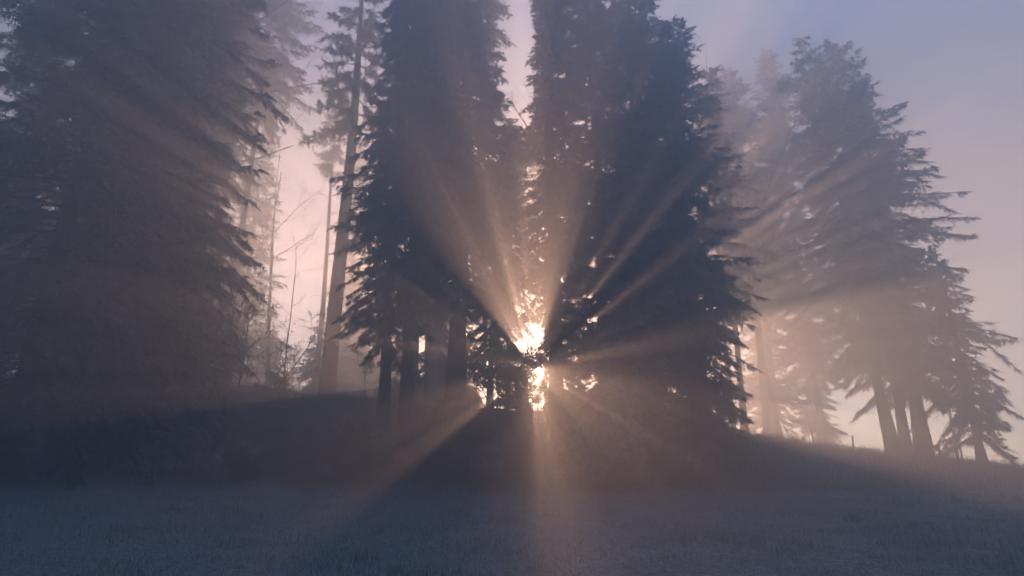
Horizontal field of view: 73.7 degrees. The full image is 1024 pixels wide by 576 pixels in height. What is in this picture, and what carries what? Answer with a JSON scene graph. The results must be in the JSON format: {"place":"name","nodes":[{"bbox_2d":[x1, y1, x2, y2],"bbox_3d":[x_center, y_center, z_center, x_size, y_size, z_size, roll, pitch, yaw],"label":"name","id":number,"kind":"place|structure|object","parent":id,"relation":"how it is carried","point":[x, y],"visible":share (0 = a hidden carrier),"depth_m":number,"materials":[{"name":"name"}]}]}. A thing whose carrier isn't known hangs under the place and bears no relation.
{"place":"outdoors","nodes":[
{"label":"outdoors","id":0,"kind":"place"},
{"bbox_2d":[0,374,1023,575],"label":"meadow","id":1,"kind":"structure","parent":0,"point":[432,473],"depth_m":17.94,"materials":[{"name":"plant"}]},
{"bbox_2d":[0,0,96,366],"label":"spruce tree","id":2,"kind":"object","parent":1,"relation":"on","point":[10,85],"visible":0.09,"depth_m":37.44,"materials":[{"name":"green plant"}]},
{"bbox_2d":[6,2,125,355],"bbox_3d":[-25.289,-8.977,41.003,8.862,29.828,6.467,3,-18,-9],"label":"spruce tree","id":3,"kind":"object","parent":1,"relation":"on","point":[57,208],"visible":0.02,"depth_m":39.32,"materials":[{"name":"green plant"}]},
{"bbox_2d":[2,0,239,486],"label":"spruce tree","id":4,"kind":"object","parent":1,"relation":"on","point":[176,248],"visible":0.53,"depth_m":23.43,"materials":[{"name":"green plant"}]},
{"bbox_2d":[0,0,247,489],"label":"spruce tree","id":5,"kind":"object","parent":1,"relation":"on","point":[25,430],"visible":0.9,"depth_m":21.93,"materials":[{"name":"green plant"}]},
{"bbox_2d":[64,0,291,483],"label":"spruce tree","id":6,"kind":"object","parent":1,"relation":"on","point":[170,419],"visible":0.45,"depth_m":25.89,"materials":[{"name":"green plant"}]},
{"bbox_2d":[62,36,307,169],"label":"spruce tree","id":7,"kind":"object","parent":1,"relation":"on","point":[253,98],"visible":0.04,"depth_m":41.51,"materials":[{"name":"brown plant"}]},
{"bbox_2d":[47,0,355,364],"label":"spruce tree","id":8,"kind":"object","parent":1,"relation":"on","point":[295,87],"visible":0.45,"depth_m":40.13,"materials":[{"name":"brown plant"}]},
{"bbox_2d":[150,107,255,368],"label":"spruce tree","id":9,"kind":"object","parent":1,"relation":"on","point":[241,271],"visible":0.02,"depth_m":46.58,"materials":[{"name":"green plant"}]},
{"bbox_2d":[187,451,232,483],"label":"undergrowth shrub","id":10,"kind":"object","parent":1,"relation":"on","point":[214,468],"visible":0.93,"depth_m":23.32,"materials":[{"name":"green plant"}]},
{"bbox_2d":[186,414,236,456],"bbox_3d":[-11.661,5.847,26.608,2.162,1.766,1.699,-6,-19,18],"label":"undergrowth shrub","id":11,"kind":"object","parent":1,"relation":"on","point":[230,443],"visible":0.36,"depth_m":26.29,"materials":[{"name":"green plant"}]},
{"bbox_2d":[157,0,271,277],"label":"spruce tree","id":12,"kind":"object","parent":1,"relation":"on","point":[253,53],"visible":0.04,"depth_m":38.22,"materials":[{"name":"green plant"}]},
{"bbox_2d":[221,443,261,482],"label":"undergrowth shrub","id":13,"kind":"object","parent":1,"relation":"on","point":[238,463],"visible":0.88,"depth_m":23.90,"materials":[{"name":"green plant"}]},
{"bbox_2d":[146,270,337,432],"bbox_3d":[-11.893,2.048,29.325,9.610,8.287,8.045,12,-22,-34],"label":"bare shrub","id":14,"kind":"object","parent":1,"relation":"on","point":[244,346],"visible":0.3,"depth_m":29.05,"materials":[{"name":"brown plant"}]},
{"bbox_2d":[229,438,263,457],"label":"undergrowth shrub","id":15,"kind":"object","parent":1,"relation":"on","point":[255,450],"visible":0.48,"depth_m":26.66,"materials":[{"name":"green plant"}]},
{"bbox_2d":[207,112,291,384],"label":"spruce tree","id":16,"kind":"object","parent":1,"relation":"on","point":[262,207],"visible":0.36,"depth_m":55.07,"materials":[{"name":"green plant"}]},
{"bbox_2d":[240,322,270,385],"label":"young spruce","id":17,"kind":"object","parent":1,"relation":"on","point":[251,362],"visible":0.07,"depth_m":57.88,"materials":[{"name":"green plant"}]},
{"bbox_2d":[243,382,273,405],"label":"undergrowth shrub","id":18,"kind":"object","parent":1,"relation":"on","point":[260,393],"visible":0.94,"depth_m":31.62,"materials":[{"name":"green plant"}]},
{"bbox_2d":[217,0,327,380],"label":"spruce tree","id":19,"kind":"object","parent":1,"relation":"on","point":[292,21],"visible":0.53,"depth_m":47.19,"materials":[{"name":"green plant"}]},
{"bbox_2d":[260,322,291,386],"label":"young spruce","id":20,"kind":"object","parent":1,"relation":"on","point":[274,334],"visible":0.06,"depth_m":60.01,"materials":[{"name":"green plant"}]},
{"bbox_2d":[266,371,289,388],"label":"undergrowth shrub","id":21,"kind":"object","parent":1,"relation":"on","point":[272,377],"visible":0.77,"depth_m":34.44,"materials":[{"name":"green plant"}]},
{"bbox_2d":[228,116,330,385],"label":"bare tree","id":22,"kind":"object","parent":1,"relation":"on","point":[271,249],"visible":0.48,"depth_m":51.67,"materials":[{"name":"brown plant"}]},
{"bbox_2d":[265,236,313,388],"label":"bare tree","id":23,"kind":"object","parent":1,"relation":"on","point":[288,329],"visible":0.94,"depth_m":41.88,"materials":[{"name":"brown plant"}]},
{"bbox_2d":[282,349,303,391],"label":"young spruce","id":24,"kind":"object","parent":1,"relation":"on","point":[291,385],"visible":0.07,"depth_m":62.11,"materials":[{"name":"green plant"}]},
{"bbox_2d":[291,320,325,393],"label":"young spruce","id":25,"kind":"object","parent":1,"relation":"on","point":[306,375],"visible":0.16,"depth_m":57.49,"materials":[{"name":"green plant"}]},
{"bbox_2d":[308,92,350,393],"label":"pine tree","id":26,"kind":"object","parent":1,"relation":"on","point":[326,170],"visible":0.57,"depth_m":50.27,"materials":[{"name":"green plant"}]},
{"bbox_2d":[292,143,380,394],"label":"spruce tree","id":27,"kind":"object","parent":1,"relation":"on","point":[350,288],"visible":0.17,"depth_m":59.60,"materials":[{"name":"green plant"}]},
{"bbox_2d":[306,306,376,396],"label":"young spruce","id":28,"kind":"object","parent":1,"relation":"on","point":[343,353],"visible":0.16,"depth_m":56.09,"materials":[{"name":"green plant"}]},
{"bbox_2d":[296,0,391,394],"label":"pine tree","id":29,"kind":"object","parent":1,"relation":"on","point":[355,83],"visible":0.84,"depth_m":40.72,"materials":[{"name":"green plant"}]},
{"bbox_2d":[330,412,373,439],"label":"undergrowth shrub","id":30,"kind":"object","parent":1,"relation":"on","point":[349,417],"visible":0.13,"depth_m":29.72,"materials":[{"name":"green plant"}]},
{"bbox_2d":[329,417,375,468],"bbox_3d":[-6.903,6.699,29.367,2.064,2.207,2.338,-16,-24,41],"label":"undergrowth shrub","id":31,"kind":"object","parent":1,"relation":"on","point":[342,448],"visible":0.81,"depth_m":28.94,"materials":[{"name":"green plant"}]},
{"bbox_2d":[338,328,378,396],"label":"young spruce","id":32,"kind":"object","parent":1,"relation":"on","point":[360,383],"visible":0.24,"depth_m":53.83,"materials":[{"name":"green plant"}]},
{"bbox_2d":[343,340,377,396],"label":"leafy shrub","id":33,"kind":"object","parent":1,"relation":"on","point":[368,365],"visible":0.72,"depth_m":37.23,"materials":[{"name":"green plant"}]},
{"bbox_2d":[360,330,379,390],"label":"young spruce","id":34,"kind":"object","parent":1,"relation":"on","point":[375,358],"visible":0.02,"depth_m":62.13,"materials":[{"name":"green plant"}]},
{"bbox_2d":[366,349,395,397],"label":"young spruce","id":35,"kind":"object","parent":1,"relation":"on","point":[376,381],"visible":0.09,"depth_m":51.55,"materials":[{"name":"green plant"}]},
{"bbox_2d":[366,426,406,467],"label":"undergrowth shrub","id":36,"kind":"object","parent":1,"relation":"on","point":[383,445],"visible":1,"depth_m":29.11,"materials":[{"name":"green plant"}]},
{"bbox_2d":[324,0,449,440],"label":"spruce tree","id":37,"kind":"object","parent":1,"relation":"on","point":[384,311],"visible":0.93,"depth_m":33.83,"materials":[{"name":"green plant"}]},
{"bbox_2d":[372,327,419,397],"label":"young spruce","id":38,"kind":"object","parent":1,"relation":"on","point":[396,368],"visible":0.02,"depth_m":60.54,"materials":[{"name":"green plant"}]},
{"bbox_2d":[374,339,422,399],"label":"young spruce","id":39,"kind":"object","parent":1,"relation":"on","point":[395,383],"visible":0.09,"depth_m":45.92,"materials":[{"name":"green plant"}]},
{"bbox_2d":[345,0,489,427],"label":"spruce tree","id":40,"kind":"object","parent":1,"relation":"on","point":[406,392],"visible":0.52,"depth_m":35.06,"materials":[{"name":"green plant"}]},
{"bbox_2d":[401,164,433,400],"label":"pine tree","id":41,"kind":"object","parent":1,"relation":"on","point":[427,373],"depth_m":39.41,"materials":[{"name":"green plant"}]},
{"bbox_2d":[400,424,447,468],"bbox_3d":[-4.029,6.864,29.619,2.433,1.986,1.911,16,-24,-41],"label":"undergrowth shrub","id":42,"kind":"object","parent":1,"relation":"on","point":[419,448],"visible":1,"depth_m":29.24,"materials":[{"name":"green plant"}]},
{"bbox_2d":[414,229,434,399],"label":"pine tree","id":43,"kind":"object","parent":1,"relation":"on","point":[416,363],"depth_m":40.47,"materials":[{"name":"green plant"}]},
{"bbox_2d":[396,191,475,400],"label":"spruce tree","id":44,"kind":"object","parent":1,"relation":"on","point":[438,334],"visible":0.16,"depth_m":43.32,"materials":[{"name":"green plant"}]},
{"bbox_2d":[427,78,460,400],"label":"pine tree","id":45,"kind":"object","parent":1,"relation":"on","point":[441,379],"depth_m":43.34,"materials":[{"name":"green plant"}]},
{"bbox_2d":[435,344,482,399],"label":"young spruce","id":46,"kind":"object","parent":1,"relation":"on","point":[479,393],"visible":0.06,"depth_m":42.87,"materials":[{"name":"green plant"}]},
{"bbox_2d":[441,385,478,400],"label":"undergrowth shrub","id":47,"kind":"object","parent":1,"relation":"on","point":[467,389],"visible":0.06,"depth_m":36.78,"materials":[{"name":"green plant"}]},
{"bbox_2d":[400,0,533,430],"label":"spruce tree","id":48,"kind":"object","parent":1,"relation":"on","point":[475,58],"visible":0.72,"depth_m":35.79,"materials":[{"name":"green plant"}]},
{"bbox_2d":[447,415,493,457],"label":"undergrowth shrub","id":49,"kind":"object","parent":1,"relation":"on","point":[471,435],"visible":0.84,"depth_m":30.71,"materials":[{"name":"green plant"}]},
{"bbox_2d":[460,391,481,414],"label":"undergrowth shrub","id":50,"kind":"object","parent":1,"relation":"on","point":[474,398],"visible":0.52,"depth_m":33.76,"materials":[{"name":"green plant"}]},
{"bbox_2d":[467,352,485,405],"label":"young spruce","id":51,"kind":"object","parent":1,"relation":"on","point":[483,398],"visible":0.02,"depth_m":46.48,"materials":[{"name":"green plant"}]},
{"bbox_2d":[443,330,526,409],"bbox_3d":[-1.008,4.355,36.242,5.347,4.339,3.378,12,-21,-32],"label":"leafy shrub","id":52,"kind":"object","parent":1,"relation":"on","point":[477,368],"visible":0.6,"depth_m":35.65,"materials":[{"name":"green plant"}]},
{"bbox_2d":[468,428,515,482],"bbox_3d":[-0.861,7.160,29.214,2.273,2.306,2.630,-11,-21,31],"label":"undergrowth shrub","id":53,"kind":"object","parent":1,"relation":"on","point":[488,455],"visible":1,"depth_m":28.74,"materials":[{"name":"green plant"}]},
{"bbox_2d":[466,156,525,409],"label":"spruce tree","id":54,"kind":"object","parent":1,"relation":"on","point":[506,334],"visible":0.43,"depth_m":36.80,"materials":[{"name":"green plant"}]},
{"bbox_2d":[495,394,514,409],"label":"undergrowth shrub","id":55,"kind":"object","parent":1,"relation":"on","point":[506,401],"visible":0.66,"depth_m":36.46,"materials":[{"name":"green plant"}]},
{"bbox_2d":[468,118,546,409],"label":"spruce tree","id":56,"kind":"object","parent":1,"relation":"on","point":[520,268],"visible":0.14,"depth_m":41.60,"materials":[{"name":"green plant"}]},
{"bbox_2d":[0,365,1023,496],"bbox_3d":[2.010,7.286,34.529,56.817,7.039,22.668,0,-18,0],"label":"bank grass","id":57,"kind":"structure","parent":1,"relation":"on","point":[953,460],"depth_m":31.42,"materials":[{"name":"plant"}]},
{"bbox_2d":[509,394,530,409],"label":"undergrowth shrub","id":58,"kind":"object","parent":1,"relation":"on","point":[524,398],"visible":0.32,"depth_m":36.77,"materials":[{"name":"green plant"}]},
{"bbox_2d":[498,305,547,404],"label":"leafy tree","id":59,"kind":"object","parent":1,"relation":"on","point":[530,363],"visible":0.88,"depth_m":35.43,"materials":[{"name":"green plant"}]},
{"bbox_2d":[501,396,544,442],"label":"undergrowth shrub","id":60,"kind":"object","parent":1,"relation":"on","point":[519,422],"visible":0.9,"depth_m":32.13,"materials":[{"name":"green plant"}]},
{"bbox_2d":[500,362,547,408],"bbox_3d":[0.625,5.267,36.801,2.634,2.842,3.786,0,-18,0],"label":"leafy shrub","id":61,"kind":"object","parent":1,"relation":"on","point":[518,385],"visible":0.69,"depth_m":35.88,"materials":[{"name":"green plant"}]},
{"bbox_2d":[524,98,547,405],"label":"pine tree","id":62,"kind":"object","parent":1,"relation":"on","point":[535,168],"visible":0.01,"depth_m":52.49,"materials":[{"name":"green plant"}]},
{"bbox_2d":[489,0,610,487],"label":"spruce tree","id":63,"kind":"object","parent":1,"relation":"on","point":[549,60],"visible":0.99,"depth_m":32.93,"materials":[{"name":"green plant"}]},
{"bbox_2d":[557,211,593,361],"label":"spruce tree","id":64,"kind":"object","parent":1,"relation":"on","point":[565,271],"visible":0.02,"depth_m":43.15,"materials":[{"name":"green plant"}]},
{"bbox_2d":[571,385,589,405],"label":"undergrowth shrub","id":65,"kind":"object","parent":1,"relation":"on","point":[580,394],"visible":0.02,"depth_m":35.66,"materials":[{"name":"green plant"}]},
{"bbox_2d":[551,432,628,492],"bbox_3d":[3.182,7.360,28.656,2.526,2.563,3.215,9,-20,-26],"label":"undergrowth shrub","id":66,"kind":"object","parent":1,"relation":"on","point":[589,465],"visible":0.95,"depth_m":28.16,"materials":[{"name":"green plant"}]},
{"bbox_2d":[531,0,673,453],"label":"spruce tree","id":67,"kind":"object","parent":1,"relation":"on","point":[594,13],"visible":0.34,"depth_m":35.65,"materials":[{"name":"green plant"}]},
{"bbox_2d":[501,1,736,293],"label":"tree","id":68,"kind":"object","parent":1,"relation":"on","point":[627,102],"visible":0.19,"depth_m":43.06,"materials":[{"name":"green plant"}]},
{"bbox_2d":[550,131,700,484],"bbox_3d":[4.970,0.802,32.086,7.891,18.391,5.222,11,-21,-31],"label":"spruce tree","id":69,"kind":"object","parent":1,"relation":"on","point":[629,386],"visible":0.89,"depth_m":31.15,"materials":[{"name":"green plant"}]},
{"bbox_2d":[625,70,669,391],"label":"spruce tree","id":70,"kind":"object","parent":1,"relation":"on","point":[639,146],"depth_m":48.61,"materials":[{"name":"green plant"}]},
{"bbox_2d":[570,0,750,464],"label":"spruce tree","id":71,"kind":"object","parent":1,"relation":"on","point":[635,50],"visible":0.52,"depth_m":35.00,"materials":[{"name":"green plant"}]},
{"bbox_2d":[632,30,758,466],"bbox_3d":[8.917,-3.066,35.724,5.553,24.502,8.001,9,-20,-27],"label":"spruce tree","id":72,"kind":"object","parent":1,"relation":"on","point":[683,272],"visible":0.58,"depth_m":34.35,"materials":[{"name":"green plant"}]},
{"bbox_2d":[631,14,771,448],"bbox_3d":[10.015,-4.299,39.234,8.484,27.178,6.455,0,-18,0],"label":"spruce tree","id":73,"kind":"object","parent":1,"relation":"on","point":[703,178],"visible":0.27,"depth_m":38.54,"materials":[{"name":"green plant"}]},
{"bbox_2d":[693,86,751,431],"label":"pine tree","id":74,"kind":"object","parent":1,"relation":"on","point":[727,193],"visible":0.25,"depth_m":46.01,"materials":[{"name":"green plant"}]},
{"bbox_2d":[691,60,783,431],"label":"spruce tree","id":75,"kind":"object","parent":1,"relation":"on","point":[755,252],"visible":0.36,"depth_m":45.72,"materials":[{"name":"green plant"}]},
{"bbox_2d":[685,67,808,435],"bbox_3d":[20.553,-3.006,59.264,10.353,37.418,13.018,-9,-20,26],"label":"fir tree","id":76,"kind":"object","parent":1,"relation":"on","point":[751,121],"visible":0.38,"depth_m":59.46,"materials":[{"name":"green plant"}]},
{"bbox_2d":[712,120,797,434],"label":"pine tree","id":77,"kind":"object","parent":1,"relation":"on","point":[768,232],"visible":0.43,"depth_m":52.54,"materials":[{"name":"green plant"}]},
{"bbox_2d":[686,59,829,437],"bbox_3d":[20.434,-6.334,54.556,9.370,39.833,21.606,3,-18,-10],"label":"bare tree","id":78,"kind":"object","parent":1,"relation":"on","point":[776,421],"visible":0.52,"depth_m":52.00,"materials":[{"name":"brown plant"}]},
{"bbox_2d":[729,157,826,441],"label":"spruce tree","id":79,"kind":"object","parent":1,"relation":"on","point":[783,395],"visible":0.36,"depth_m":57.59,"materials":[{"name":"green plant"}]},
{"bbox_2d":[749,48,855,443],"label":"fir tree","id":80,"kind":"object","parent":1,"relation":"on","point":[796,217],"visible":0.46,"depth_m":60.04,"materials":[{"name":"green plant"}]},
{"bbox_2d":[788,258,848,446],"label":"spruce tree","id":81,"kind":"object","parent":1,"relation":"on","point":[831,430],"visible":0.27,"depth_m":58.87,"materials":[{"name":"green plant"}]},
{"bbox_2d":[771,35,971,452],"bbox_3d":[23.540,-4.158,47.472,9.944,31.948,10.270,0,-18,0],"label":"spruce tree","id":82,"kind":"object","parent":1,"relation":"on","point":[890,438],"visible":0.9,"depth_m":46.81,"materials":[{"name":"green plant"}]},
{"bbox_2d":[775,39,976,453],"bbox_3d":[24.919,-3.909,48.351,12.916,32.354,10.884,0,-18,0],"label":"fir tree","id":83,"kind":"object","parent":1,"relation":"on","point":[904,435],"visible":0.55,"depth_m":47.03,"materials":[{"name":"green plant"}]},
{"bbox_2d":[802,71,1023,457],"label":"fir tree","id":84,"kind":"object","parent":1,"relation":"on","point":[890,148],"visible":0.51,"depth_m":45.41,"materials":[{"name":"green plant"}]},
{"bbox_2d":[810,428,1017,464],"bbox_3d":[26.650,10.612,43.484,16.382,2.979,0.481,3,-18,-9],"label":"wire fence","id":85,"kind":"object","parent":1,"relation":"on","point":[881,441],"visible":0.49,"depth_m":43.27,"materials":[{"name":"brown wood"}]},
{"bbox_2d":[904,243,959,460],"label":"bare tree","id":86,"kind":"object","parent":1,"relation":"on","point":[950,417],"visible":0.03,"depth_m":48.13,"materials":[{"name":"brown plant"}]},
{"bbox_2d":[909,244,1023,463],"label":"fir tree","id":87,"kind":"object","parent":1,"relation":"on","point":[971,414],"visible":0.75,"depth_m":42.67,"materials":[{"name":"green plant"}]},
{"bbox_2d":[0,0,1023,466],"label":"sky","id":88,"kind":"structure","parent":0,"point":[958,65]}
]}

